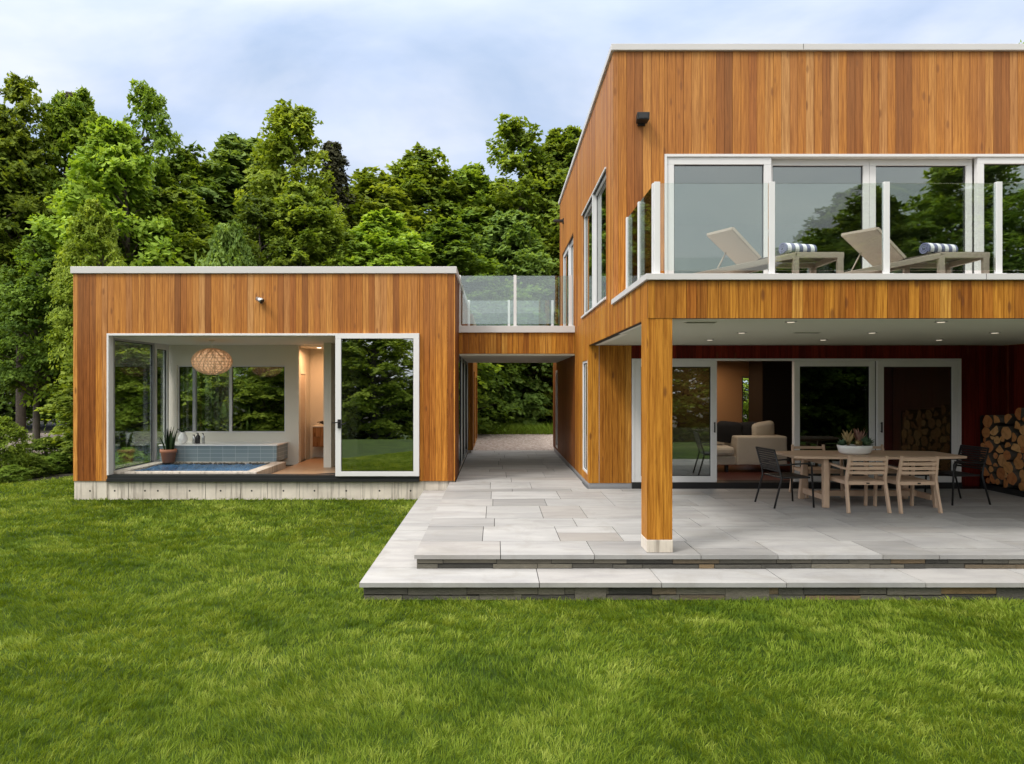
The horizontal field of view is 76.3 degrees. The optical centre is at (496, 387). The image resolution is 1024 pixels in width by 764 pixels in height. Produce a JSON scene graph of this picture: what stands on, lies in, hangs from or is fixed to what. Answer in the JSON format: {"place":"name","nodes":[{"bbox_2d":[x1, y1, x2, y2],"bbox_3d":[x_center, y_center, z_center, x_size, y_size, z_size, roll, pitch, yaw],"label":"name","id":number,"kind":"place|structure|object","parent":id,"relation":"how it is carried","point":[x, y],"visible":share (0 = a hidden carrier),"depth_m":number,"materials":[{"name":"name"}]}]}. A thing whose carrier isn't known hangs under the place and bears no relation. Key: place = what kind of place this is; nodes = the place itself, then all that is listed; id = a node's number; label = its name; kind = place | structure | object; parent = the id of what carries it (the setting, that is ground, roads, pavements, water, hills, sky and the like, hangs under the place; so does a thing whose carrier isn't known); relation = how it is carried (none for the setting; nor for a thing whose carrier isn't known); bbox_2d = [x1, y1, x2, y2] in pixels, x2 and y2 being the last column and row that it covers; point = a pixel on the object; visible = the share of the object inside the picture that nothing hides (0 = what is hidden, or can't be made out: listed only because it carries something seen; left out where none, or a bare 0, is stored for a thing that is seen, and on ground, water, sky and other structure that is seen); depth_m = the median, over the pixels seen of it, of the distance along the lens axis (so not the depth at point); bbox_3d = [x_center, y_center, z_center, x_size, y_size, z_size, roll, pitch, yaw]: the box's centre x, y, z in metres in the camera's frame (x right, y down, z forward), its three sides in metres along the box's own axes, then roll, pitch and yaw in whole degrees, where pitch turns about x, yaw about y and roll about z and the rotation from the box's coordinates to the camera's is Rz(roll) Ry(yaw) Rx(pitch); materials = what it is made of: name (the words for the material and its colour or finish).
{"place":"outdoors","nodes":[
{"label":"outdoors","id":0,"kind":"place"},
{"bbox_2d":[0,433,553,460],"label":"gravel drive","id":1,"kind":"structure","parent":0,"point":[494,442],"depth_m":21.02,"materials":[{"name":"grey gravel"}]},
{"bbox_2d":[0,71,69,437],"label":"maple tree","id":2,"kind":"object","parent":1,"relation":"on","point":[20,145],"visible":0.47,"depth_m":22.36,"materials":[{"name":"green plant"}]},
{"bbox_2d":[4,393,748,482],"bbox_3d":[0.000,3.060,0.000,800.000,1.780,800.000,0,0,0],"label":"ground","id":3,"kind":"structure","parent":0,"point":[48,428],"depth_m":32.00,"materials":[{"name":"soil"}]},
{"bbox_2d":[0,464,33,483],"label":"shrub","id":4,"kind":"object","parent":3,"relation":"on","point":[7,470],"visible":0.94,"depth_m":14.50,"materials":[{"name":"green plant"}]},
{"bbox_2d":[0,416,34,477],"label":"shrub","id":5,"kind":"object","parent":3,"relation":"on","point":[18,456],"visible":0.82,"depth_m":15.16,"materials":[{"name":"green plant"}]},
{"bbox_2d":[0,108,51,338],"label":"maple tree","id":6,"kind":"object","parent":3,"relation":"on","point":[6,225],"visible":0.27,"depth_m":21.46,"materials":[{"name":"green plant"}]},
{"bbox_2d":[0,333,56,424],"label":"background tree","id":7,"kind":"object","parent":3,"relation":"on","point":[7,412],"visible":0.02,"depth_m":33.88,"materials":[{"name":"green plant"}]},
{"bbox_2d":[0,330,67,429],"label":"background tree","id":8,"kind":"object","parent":3,"relation":"on","point":[42,404],"visible":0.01,"depth_m":32.48,"materials":[{"name":"green plant"}]},
{"bbox_2d":[14,455,57,477],"bbox_3d":[-11.300,1.961,15.755,1.220,0.613,1.172,0,0,-21],"label":"shrub","id":9,"kind":"object","parent":3,"relation":"on","point":[41,468],"visible":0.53,"depth_m":15.75,"materials":[{"name":"green plant"}]},
{"bbox_2d":[0,234,72,442],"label":"maple tree","id":10,"kind":"object","parent":3,"relation":"on","point":[26,285],"visible":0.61,"depth_m":17.96,"materials":[{"name":"green plant"}]},
{"bbox_2d":[10,437,72,466],"bbox_3d":[-12.077,1.827,17.338,2.067,1.005,1.986,0,0,7],"label":"shrub","id":11,"kind":"object","parent":3,"relation":"on","point":[38,446],"visible":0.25,"depth_m":17.12,"materials":[{"name":"green plant"}]},
{"bbox_2d":[39,452,72,473],"bbox_3d":[-11.148,1.963,16.641,1.137,0.607,1.183,0,0,38],"label":"shrub","id":12,"kind":"object","parent":3,"relation":"on","point":[57,459],"visible":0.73,"depth_m":16.42,"materials":[{"name":"green plant"}]},
{"bbox_2d":[0,86,124,404],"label":"maple tree","id":13,"kind":"object","parent":3,"relation":"on","point":[71,114],"visible":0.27,"depth_m":23.19,"materials":[{"name":"green plant"}]},
{"bbox_2d":[34,197,132,375],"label":"young maple","id":14,"kind":"object","parent":3,"relation":"on","point":[101,236],"visible":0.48,"depth_m":17.16,"materials":[{"name":"green plant"}]},
{"bbox_2d":[7,115,190,445],"bbox_3d":[-11.796,-2.959,20.499,5.221,10.879,5.625,0,0,-2],"label":"maple tree","id":15,"kind":"object","parent":3,"relation":"on","point":[112,150],"visible":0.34,"depth_m":19.72,"materials":[{"name":"green plant"}]},
{"bbox_2d":[34,341,213,465],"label":"maple tree","id":16,"kind":"object","parent":3,"relation":"on","point":[125,412],"visible":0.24,"depth_m":16.70,"materials":[{"name":"green plant"}]},
{"bbox_2d":[115,447,150,468],"bbox_3d":[-8.765,1.867,15.563,1.158,0.888,1.205,0,0,27],"label":"shrub","id":17,"kind":"object","parent":3,"relation":"on","point":[122,461],"visible":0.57,"depth_m":15.45,"materials":[{"name":"green plant"}]},
{"bbox_2d":[118,78,192,430],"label":"maple tree","id":18,"kind":"object","parent":3,"relation":"on","point":[147,108],"visible":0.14,"depth_m":24.65,"materials":[{"name":"green plant"}]},
{"bbox_2d":[114,184,215,443],"bbox_3d":[-11.237,-2.207,22.090,5.977,9.284,6.439,0,0,17],"label":"maple tree","id":19,"kind":"object","parent":3,"relation":"on","point":[180,209],"visible":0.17,"depth_m":21.30,"materials":[{"name":"green plant"}]},
{"bbox_2d":[143,140,253,421],"bbox_3d":[-11.666,-3.574,26.101,7.993,12.271,7.766,0,0,15],"label":"maple tree","id":20,"kind":"object","parent":3,"relation":"on","point":[191,174],"visible":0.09,"depth_m":25.13,"materials":[{"name":"green plant"}]},
{"bbox_2d":[134,359,269,448],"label":"maple tree","id":21,"kind":"object","parent":3,"relation":"on","point":[160,395],"visible":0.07,"depth_m":17.61,"materials":[{"name":"green plant"}]},
{"bbox_2d":[180,220,283,430],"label":"tree","id":22,"kind":"object","parent":3,"relation":"on","point":[226,244],"visible":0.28,"depth_m":17.98,"materials":[{"name":"green plant"}]},
{"bbox_2d":[186,131,289,233],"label":"broadleaf tree","id":23,"kind":"object","parent":3,"relation":"on","point":[231,153],"visible":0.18,"depth_m":25.62,"materials":[{"name":"green plant"}]},
{"bbox_2d":[200,367,283,430],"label":"maple tree","id":24,"kind":"object","parent":3,"relation":"on","point":[256,390],"visible":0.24,"depth_m":17.63,"materials":[{"name":"green plant"}]},
{"bbox_2d":[209,191,304,427],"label":"maple tree","id":25,"kind":"object","parent":3,"relation":"on","point":[256,214],"visible":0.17,"depth_m":20.56,"materials":[{"name":"green plant"}]},
{"bbox_2d":[70,266,476,499],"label":"garden pavilion","id":26,"kind":"structure","parent":3,"relation":"on","point":[381,383],"depth_m":12.03,"materials":[{"name":"brown wood"}]},
{"bbox_2d":[115,338,153,470],"bbox_3d":[-7.380,0.350,13.270,0.060,2.600,1.500,0,0,0],"label":"window","id":27,"kind":"structure","parent":26,"relation":"in","point":[116,339],"depth_m":13.96,"materials":[{"name":"grey metal"}]},
{"bbox_2d":[154,343,168,461],"bbox_3d":[-7.375,0.350,14.310,0.090,2.600,0.580,0,0,0],"label":"window","id":28,"kind":"structure","parent":26,"relation":"in","point":[165,348],"depth_m":14.52,"materials":[{"name":"white metal"}]},
{"bbox_2d":[113,462,285,473],"bbox_3d":[-5.890,1.793,13.100,2.780,0.414,1.700,0,0,0],"label":"hot tub","id":29,"kind":"object","parent":26,"relation":"in","point":[213,468],"visible":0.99,"depth_m":13.04,"materials":[{"name":"liquid"}]},
{"bbox_2d":[160,427,177,462],"bbox_3d":[-6.938,1.210,13.807,0.330,0.759,0.344,0,0,0],"label":"potted plant","id":30,"kind":"object","parent":29,"relation":"on","point":[168,454],"visible":1,"depth_m":13.73,"materials":[{"name":"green plant"}]},
{"bbox_2d":[178,365,230,432],"bbox_3d":[-6.605,0.266,14.775,1.197,1.523,0.070,0,0,0],"label":"window","id":31,"kind":"structure","parent":26,"relation":"in","point":[179,366],"depth_m":14.74,"materials":[{"name":"white metal"}]},
{"bbox_2d":[191,340,232,374],"bbox_3d":[-5.755,-0.601,13.200,0.779,0.697,0.779,0,0,0],"label":"pendant lamp","id":32,"kind":"object","parent":26,"relation":"hanging from","point":[211,361],"visible":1,"depth_m":12.94,"materials":[{"name":"wicker"}]},
{"bbox_2d":[159,442,288,461],"bbox_3d":[-5.950,1.407,14.316,2.540,0.365,0.763,0,0,0],"label":"tiled bench","id":33,"kind":"object","parent":26,"relation":"in","point":[237,452],"visible":0.95,"depth_m":13.95,"materials":[{"name":"blue tile"}]},
{"bbox_2d":[178,428,188,443],"bbox_3d":[-6.792,1.055,14.158,0.227,0.340,0.235,0,0,0],"label":"vase","id":34,"kind":"object","parent":33,"relation":"on","point":[182,438],"visible":1,"depth_m":14.09,"materials":[{"name":"white ceramic"}]},
{"bbox_2d":[231,365,284,432],"bbox_3d":[-5.382,0.266,14.775,1.250,1.523,0.070,0,0,0],"label":"window","id":35,"kind":"structure","parent":26,"relation":"in","point":[232,366],"depth_m":14.74,"materials":[{"name":"white metal"}]},
{"bbox_2d":[301,371,305,460],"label":"corridor door","id":36,"kind":"structure","parent":26,"relation":"in","point":[303,374],"depth_m":15.38,"materials":[{"name":"paint"}]},
{"bbox_2d":[312,425,323,446],"bbox_3d":[-3.881,1.170,15.762,1.020,0.500,0.465,0,0,0],"label":"vanity cabinet","id":37,"kind":"object","parent":26,"relation":"attached to","point":[318,435],"visible":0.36,"depth_m":15.54,"materials":[{"name":"brown wood"}]},
{"bbox_2d":[332,333,418,475],"bbox_3d":[-2.207,0.322,11.966,1.585,2.627,0.147,0,0,0],"label":"sliding door","id":38,"kind":"structure","parent":26,"relation":"in","point":[376,422],"depth_m":12.00,"materials":[{"name":"clear glass"}]},
{"bbox_2d":[459,356,460,467],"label":"glazed door","id":39,"kind":"structure","parent":26,"relation":"in","point":[459,356],"depth_m":14.08,"materials":[{"name":"clear glass"}]},
{"bbox_2d":[462,358,463,461],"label":"glazed door","id":40,"kind":"structure","parent":26,"relation":"in","point":[462,358],"depth_m":15.33,"materials":[{"name":"clear glass"}]},
{"bbox_2d":[465,361,466,454],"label":"glazed door","id":41,"kind":"structure","parent":26,"relation":"in","point":[465,361],"depth_m":16.84,"materials":[{"name":"clear glass"}]},
{"bbox_2d":[459,275,574,362],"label":"link bridge","id":42,"kind":"structure","parent":26,"relation":"attached to","point":[515,343],"depth_m":13.25,"materials":[{"name":"brown wood"}]},
{"bbox_2d":[232,98,350,264],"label":"maple tree","id":43,"kind":"object","parent":3,"relation":"on","point":[281,146],"visible":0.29,"depth_m":23.89,"materials":[{"name":"green plant"}]},
{"bbox_2d":[253,181,367,429],"bbox_3d":[-6.537,-1.962,21.412,5.484,9.534,5.375,0,0,44],"label":"maple tree","id":44,"kind":"object","parent":3,"relation":"on","point":[319,227],"visible":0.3,"depth_m":20.96,"materials":[{"name":"green plant"}]},
{"bbox_2d":[316,140,356,251],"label":"conifer","id":45,"kind":"object","parent":3,"relation":"on","point":[337,162],"visible":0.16,"depth_m":25.77,"materials":[{"name":"green plant"}]},
{"bbox_2d":[333,165,429,256],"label":"maple tree","id":46,"kind":"object","parent":3,"relation":"on","point":[368,191],"visible":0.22,"depth_m":27.26,"materials":[{"name":"green plant"}]},
{"bbox_2d":[321,207,501,408],"bbox_3d":[-3.673,-1.841,22.675,6.494,8.507,6.997,0,0,-40],"label":"maple tree","id":47,"kind":"object","parent":3,"relation":"on","point":[381,237],"visible":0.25,"depth_m":21.76,"materials":[{"name":"green plant"}]},
{"bbox_2d":[358,142,507,275],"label":"maple tree","id":48,"kind":"object","parent":3,"relation":"on","point":[419,176],"visible":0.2,"depth_m":28.90,"materials":[{"name":"green plant"}]},
{"bbox_2d":[406,217,539,433],"bbox_3d":[-1.589,-1.802,24.943,7.500,9.165,7.652,0,0,-9],"label":"maple tree","id":49,"kind":"object","parent":3,"relation":"on","point":[455,243],"visible":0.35,"depth_m":24.13,"materials":[{"name":"green plant"}]},
{"bbox_2d":[416,161,545,415],"bbox_3d":[-1.899,-4.068,31.115,9.530,13.326,9.259,0,0,42],"label":"maple tree","id":50,"kind":"object","parent":3,"relation":"on","point":[472,177],"visible":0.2,"depth_m":29.51,"materials":[{"name":"green plant"}]},
{"bbox_2d":[459,208,559,426],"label":"maple tree","id":51,"kind":"object","parent":3,"relation":"on","point":[512,227],"visible":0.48,"depth_m":26.42,"materials":[{"name":"green plant"}]},
{"bbox_2d":[451,113,568,419],"bbox_3d":[0.641,-5.137,31.482,9.728,15.391,8.189,0,0,4],"label":"maple tree","id":52,"kind":"object","parent":3,"relation":"on","point":[513,134],"visible":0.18,"depth_m":29.99,"materials":[{"name":"green plant"}]},
{"bbox_2d":[477,422,552,434],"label":"tall grass","id":53,"kind":"structure","parent":3,"relation":"on","point":[518,428],"depth_m":24.78,"materials":[{"name":"green plant"}]},
{"bbox_2d":[493,363,552,425],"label":"maple tree","id":54,"kind":"object","parent":3,"relation":"on","point":[536,391],"visible":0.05,"depth_m":27.67,"materials":[{"name":"green plant"}]},
{"bbox_2d":[511,227,559,425],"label":"maple tree","id":55,"kind":"object","parent":3,"relation":"on","point":[555,247],"visible":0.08,"depth_m":27.64,"materials":[{"name":"green plant"}]},
{"bbox_2d":[506,125,581,422],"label":"maple tree","id":56,"kind":"object","parent":3,"relation":"on","point":[565,142],"visible":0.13,"depth_m":30.65,"materials":[{"name":"green plant"}]},
{"bbox_2d":[743,378,748,421],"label":"maple tree","id":57,"kind":"object","parent":3,"relation":"on","point":[745,400],"visible":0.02,"depth_m":24.69,"materials":[{"name":"green plant"}]},
{"bbox_2d":[0,475,1023,763],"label":"lawn","id":58,"kind":"structure","parent":0,"point":[492,678],"depth_m":4.82,"materials":[{"name":"green plant"}]},
{"bbox_2d":[0,0,1023,383],"label":"sky","id":59,"kind":"structure","parent":0,"point":[383,78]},
{"bbox_2d":[359,450,1023,599],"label":"patio","id":60,"kind":"structure","parent":0,"point":[518,524],"depth_m":7.26,"materials":[{"name":"grey stone"}]},
{"bbox_2d":[754,446,814,508],"bbox_3d":[4.290,1.327,9.716,0.637,0.853,0.575,0,0,-7],"label":"armchair","id":61,"kind":"object","parent":60,"relation":"on","point":[780,475],"visible":1,"depth_m":9.62,"materials":[{"name":"black metal"}]},
{"bbox_2d":[553,44,1023,551],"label":"house","id":62,"kind":"structure","parent":60,"relation":"on","point":[767,150],"depth_m":9.04,"materials":[{"name":"brown wood"}]},
{"bbox_2d":[556,370,557,448],"bbox_3d":[1.635,0.575,17.250,0.070,2.050,0.500,0,0,0],"label":"window","id":63,"kind":"structure","parent":62,"relation":"in","point":[556,370],"depth_m":17.00,"materials":[{"name":"clear glass"}]},
{"bbox_2d":[563,244,569,325],"bbox_3d":[1.675,-2.243,15.301,0.070,1.985,1.198,0,0,0],"label":"sliding door","id":64,"kind":"structure","parent":62,"relation":"in","point":[566,256],"depth_m":15.44,"materials":[{"name":"white metal"}]},
{"bbox_2d":[570,239,572,325],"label":"sliding door","id":65,"kind":"structure","parent":62,"relation":"in","point":[571,244],"depth_m":14.48,"materials":[{"name":"white metal"}]},
{"bbox_2d":[583,361,586,472],"bbox_3d":[1.655,0.530,11.835,0.070,2.020,0.730,0,0,0],"label":"window","id":66,"kind":"structure","parent":62,"relation":"in","point":[584,362],"depth_m":12.01,"materials":[{"name":"white metal"}]},
{"bbox_2d":[584,202,591,313],"bbox_3d":[1.675,-2.255,11.466,0.070,1.880,1.328,0,0,0],"label":"window","id":67,"kind":"structure","parent":62,"relation":"in","point":[588,215],"depth_m":11.76,"materials":[{"name":"white metal"}]},
{"bbox_2d":[595,174,605,304],"bbox_3d":[1.675,-2.255,10.170,0.070,1.880,1.260,0,0,0],"label":"window","id":68,"kind":"structure","parent":62,"relation":"in","point":[600,196],"depth_m":10.41,"materials":[{"name":"white metal"}]},
{"bbox_2d":[636,112,649,125],"bbox_3d":[1.990,-3.652,8.870,0.169,0.130,0.159,0,0,0],"label":"floodlight","id":69,"kind":"object","parent":62,"relation":"attached to","point":[642,118],"visible":1,"depth_m":8.80,"materials":[{"name":"black metal"}]},
{"bbox_2d":[635,361,716,481],"bbox_3d":[3.126,0.593,11.332,1.425,2.113,0.109,0,0,0],"label":"sliding door","id":70,"kind":"structure","parent":62,"relation":"in","point":[694,383],"depth_m":11.35,"materials":[{"name":"clear glass"}]},
{"bbox_2d":[667,157,770,272],"bbox_3d":[3.064,-2.186,8.985,1.437,1.952,0.070,0,0,0],"label":"sliding door","id":71,"kind":"structure","parent":62,"relation":"in","point":[765,162],"depth_m":8.95,"materials":[{"name":"white metal"}]},
{"bbox_2d":[717,434,786,471],"bbox_3d":[4.270,1.240,13.065,2.740,0.820,0.970,0,0,0],"label":"sofa","id":72,"kind":"object","parent":62,"relation":"on","point":[739,450],"visible":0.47,"depth_m":12.60,"materials":[{"name":"beige fabric"}]},
{"bbox_2d":[717,421,742,442],"bbox_3d":[4.620,0.890,12.950,0.557,0.455,0.234,0,0,-5],"label":"cushion","id":73,"kind":"object","parent":72,"relation":"on","point":[727,431],"visible":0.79,"depth_m":12.86,"materials":[{"name":"black fabric"}]},
{"bbox_2d":[740,421,756,434],"bbox_3d":[4.980,0.850,13.000,0.489,0.340,0.209,0,0,7],"label":"cushion","id":74,"kind":"object","parent":72,"relation":"on","point":[747,428],"visible":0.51,"depth_m":12.91,"materials":[{"name":"black fabric"}]},
{"bbox_2d":[752,421,774,434],"bbox_3d":[5.300,0.850,12.950,0.499,0.373,0.210,0,0,-10],"label":"cushion","id":75,"kind":"object","parent":72,"relation":"on","point":[764,428],"visible":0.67,"depth_m":12.86,"materials":[{"name":"beige fabric"}]},
{"bbox_2d":[697,227,843,272],"bbox_3d":[3.065,-1.537,7.660,1.720,0.676,0.660,0,0,0],"label":"sun lounger","id":76,"kind":"object","parent":62,"relation":"on","point":[737,249],"visible":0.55,"depth_m":7.50,"materials":[{"name":"beige metal"}]},
{"bbox_2d":[779,243,816,253],"bbox_3d":[3.511,-1.609,7.585,0.412,0.125,0.136,0,0,-14],"label":"rolled towel","id":77,"kind":"object","parent":76,"relation":"on","point":[784,248],"visible":0.88,"depth_m":7.53,"materials":[{"name":"fabric"}]},
{"bbox_2d":[771,159,868,268],"bbox_3d":[4.465,-2.186,9.070,1.426,1.952,0.070,0,0,0],"label":"sliding door","id":78,"kind":"structure","parent":62,"relation":"in","point":[863,163],"depth_m":9.04,"materials":[{"name":"white metal"}]},
{"bbox_2d":[793,361,874,481],"bbox_3d":[5.929,0.593,11.438,1.411,2.113,0.065,0,0,0],"label":"sliding door","id":79,"kind":"structure","parent":62,"relation":"in","point":[830,398],"depth_m":11.43,"materials":[{"name":"clear glass"}]},
{"bbox_2d":[841,227,989,272],"bbox_3d":[4.705,-1.537,7.660,1.720,0.676,0.660,0,0,0],"label":"sun lounger","id":80,"kind":"object","parent":62,"relation":"on","point":[865,244],"visible":0.72,"depth_m":7.53,"materials":[{"name":"beige metal"}]},
{"bbox_2d":[919,243,957,253],"bbox_3d":[5.151,-1.609,7.585,0.412,0.125,0.136,0,0,-14],"label":"rolled towel","id":81,"kind":"object","parent":80,"relation":"on","point":[927,248],"visible":0.87,"depth_m":7.53,"materials":[{"name":"fabric"}]},
{"bbox_2d":[876,361,957,481],"bbox_3d":[7.334,0.593,11.332,1.399,2.113,0.109,0,0,0],"label":"sliding door","id":82,"kind":"structure","parent":62,"relation":"in","point":[917,401],"depth_m":11.35,"materials":[{"name":"clear glass"}]},
{"bbox_2d":[869,159,971,272],"bbox_3d":[5.893,-2.186,9.070,1.422,1.952,0.070,0,0,0],"label":"sliding door","id":83,"kind":"structure","parent":62,"relation":"in","point":[966,164],"depth_m":9.04,"materials":[{"name":"white metal"}]},
{"bbox_2d":[974,157,1023,272],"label":"sliding door","id":84,"kind":"structure","parent":62,"relation":"in","point":[1017,163],"depth_m":8.95,"materials":[{"name":"white metal"}]},
{"bbox_2d":[789,445,843,497],"bbox_3d":[5.195,1.353,10.591,0.630,0.803,0.626,0,0,0],"label":"armchair","id":85,"kind":"object","parent":60,"relation":"on","point":[816,470],"visible":0.41,"depth_m":10.66,"materials":[{"name":"grey wood"}]},
{"bbox_2d":[829,456,891,512],"bbox_3d":[5.181,1.353,9.339,0.630,0.803,0.626,0,0,0],"label":"armchair","id":86,"kind":"object","parent":60,"relation":"on","point":[846,480],"visible":0.95,"depth_m":9.11,"materials":[{"name":"grey wood"}]},
{"bbox_2d":[773,450,966,507],"bbox_3d":[5.600,1.378,9.850,2.520,0.752,0.977,0,0,0],"label":"dining table","id":87,"kind":"object","parent":60,"relation":"on","point":[822,458],"visible":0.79,"depth_m":9.72,"materials":[{"name":"brown wood"}]},
{"bbox_2d":[837,429,873,454],"bbox_3d":[5.404,0.801,9.777,0.577,0.398,0.332,0,0,10],"label":"planter bowl","id":88,"kind":"object","parent":87,"relation":"on","point":[863,445],"visible":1,"depth_m":9.71,"materials":[{"name":"white ceramic"}]},
{"bbox_2d":[849,444,897,489],"bbox_3d":[6.173,1.353,10.621,0.630,0.803,0.626,0,0,3],"label":"armchair","id":89,"kind":"object","parent":60,"relation":"on","point":[889,470],"visible":0.15,"depth_m":10.84,"materials":[{"name":"grey wood"}]},
{"bbox_2d":[873,456,942,513],"bbox_3d":[5.874,1.353,9.319,0.630,0.803,0.626,0,0,-3],"label":"armchair","id":90,"kind":"object","parent":60,"relation":"on","point":[898,480],"visible":0.94,"depth_m":9.09,"materials":[{"name":"grey wood"}]},
{"bbox_2d":[924,445,990,505],"bbox_3d":[7.036,1.327,9.954,0.638,0.853,0.575,0,0,-6],"label":"armchair","id":91,"kind":"object","parent":60,"relation":"on","point":[954,474],"visible":0.79,"depth_m":9.87,"materials":[{"name":"black metal"}]},
{"bbox_2d":[980,415,1023,496],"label":"firewood rack","id":92,"kind":"object","parent":60,"relation":"on","point":[1002,489],"visible":0.53,"depth_m":10.99,"materials":[{"name":"black metal"}]},
{"bbox_2d":[982,427,992,437],"bbox_3d":[8.634,0.777,11.151,0.500,0.194,0.184,0,40,0],"label":"firewood log","id":93,"kind":"object","parent":92,"relation":"in","point":[986,432],"visible":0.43,"depth_m":11.14,"materials":[{"name":"brown wood"}]},
{"bbox_2d":[983,415,1014,427],"bbox_3d":[8.658,0.583,11.151,0.500,0.227,0.212,0,-35,0],"label":"firewood log","id":94,"kind":"object","parent":93,"relation":"on","point":[988,421],"visible":0.5,"depth_m":11.09,"materials":[{"name":"brown wood"}]},
{"bbox_2d":[990,474,998,483],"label":"firewood log","id":95,"kind":"object","parent":92,"relation":"in","point":[993,477],"visible":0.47,"depth_m":11.00,"materials":[{"name":"brown wood"}]},
{"bbox_2d":[989,466,1002,471],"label":"firewood log","id":96,"kind":"object","parent":95,"relation":"on","point":[993,468],"visible":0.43,"depth_m":10.96,"materials":[{"name":"brown wood"}]},
{"bbox_2d":[984,453,997,464],"bbox_3d":[8.595,1.237,11.067,0.500,0.211,0.135,0,-30,0],"label":"firewood log","id":97,"kind":"object","parent":96,"relation":"on","point":[990,460],"visible":0.25,"depth_m":11.02,"materials":[{"name":"brown wood"}]},
{"bbox_2d":[984,440,1004,452],"bbox_3d":[8.612,1.008,11.061,0.500,0.202,0.216,0,-19,0],"label":"firewood log","id":98,"kind":"object","parent":97,"relation":"on","point":[992,445],"visible":0.41,"depth_m":11.01,"materials":[{"name":"brown wood"}]},
{"bbox_2d":[1007,472,1020,484],"bbox_3d":[8.608,1.476,10.561,0.500,0.223,0.208,0,-28,0],"label":"firewood log","id":99,"kind":"object","parent":92,"relation":"in","point":[1013,478],"visible":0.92,"depth_m":10.53,"materials":[{"name":"brown wood"}]},
{"bbox_2d":[1003,462,1021,473],"bbox_3d":[8.607,1.313,10.637,0.500,0.193,0.203,0,-4,0],"label":"firewood log","id":100,"kind":"object","parent":99,"relation":"on","point":[1009,467],"visible":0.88,"depth_m":10.59,"materials":[{"name":"brown wood"}]},
{"bbox_2d":[1003,450,1018,459],"bbox_3d":[8.591,1.112,10.638,0.500,0.165,0.158,0,31,0],"label":"firewood log","id":101,"kind":"object","parent":100,"relation":"on","point":[1009,454],"visible":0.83,"depth_m":10.60,"materials":[{"name":"brown wood"}]},
{"bbox_2d":[1005,442,1017,447],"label":"firewood log","id":102,"kind":"object","parent":101,"relation":"on","point":[1008,444],"visible":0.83,"depth_m":10.62,"materials":[{"name":"brown wood"}]},
{"bbox_2d":[1001,427,1018,439],"bbox_3d":[8.620,0.754,10.691,0.500,0.211,0.223,0,-8,0],"label":"firewood log","id":103,"kind":"object","parent":102,"relation":"on","point":[1006,433],"visible":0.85,"depth_m":10.66,"materials":[{"name":"brown wood"}]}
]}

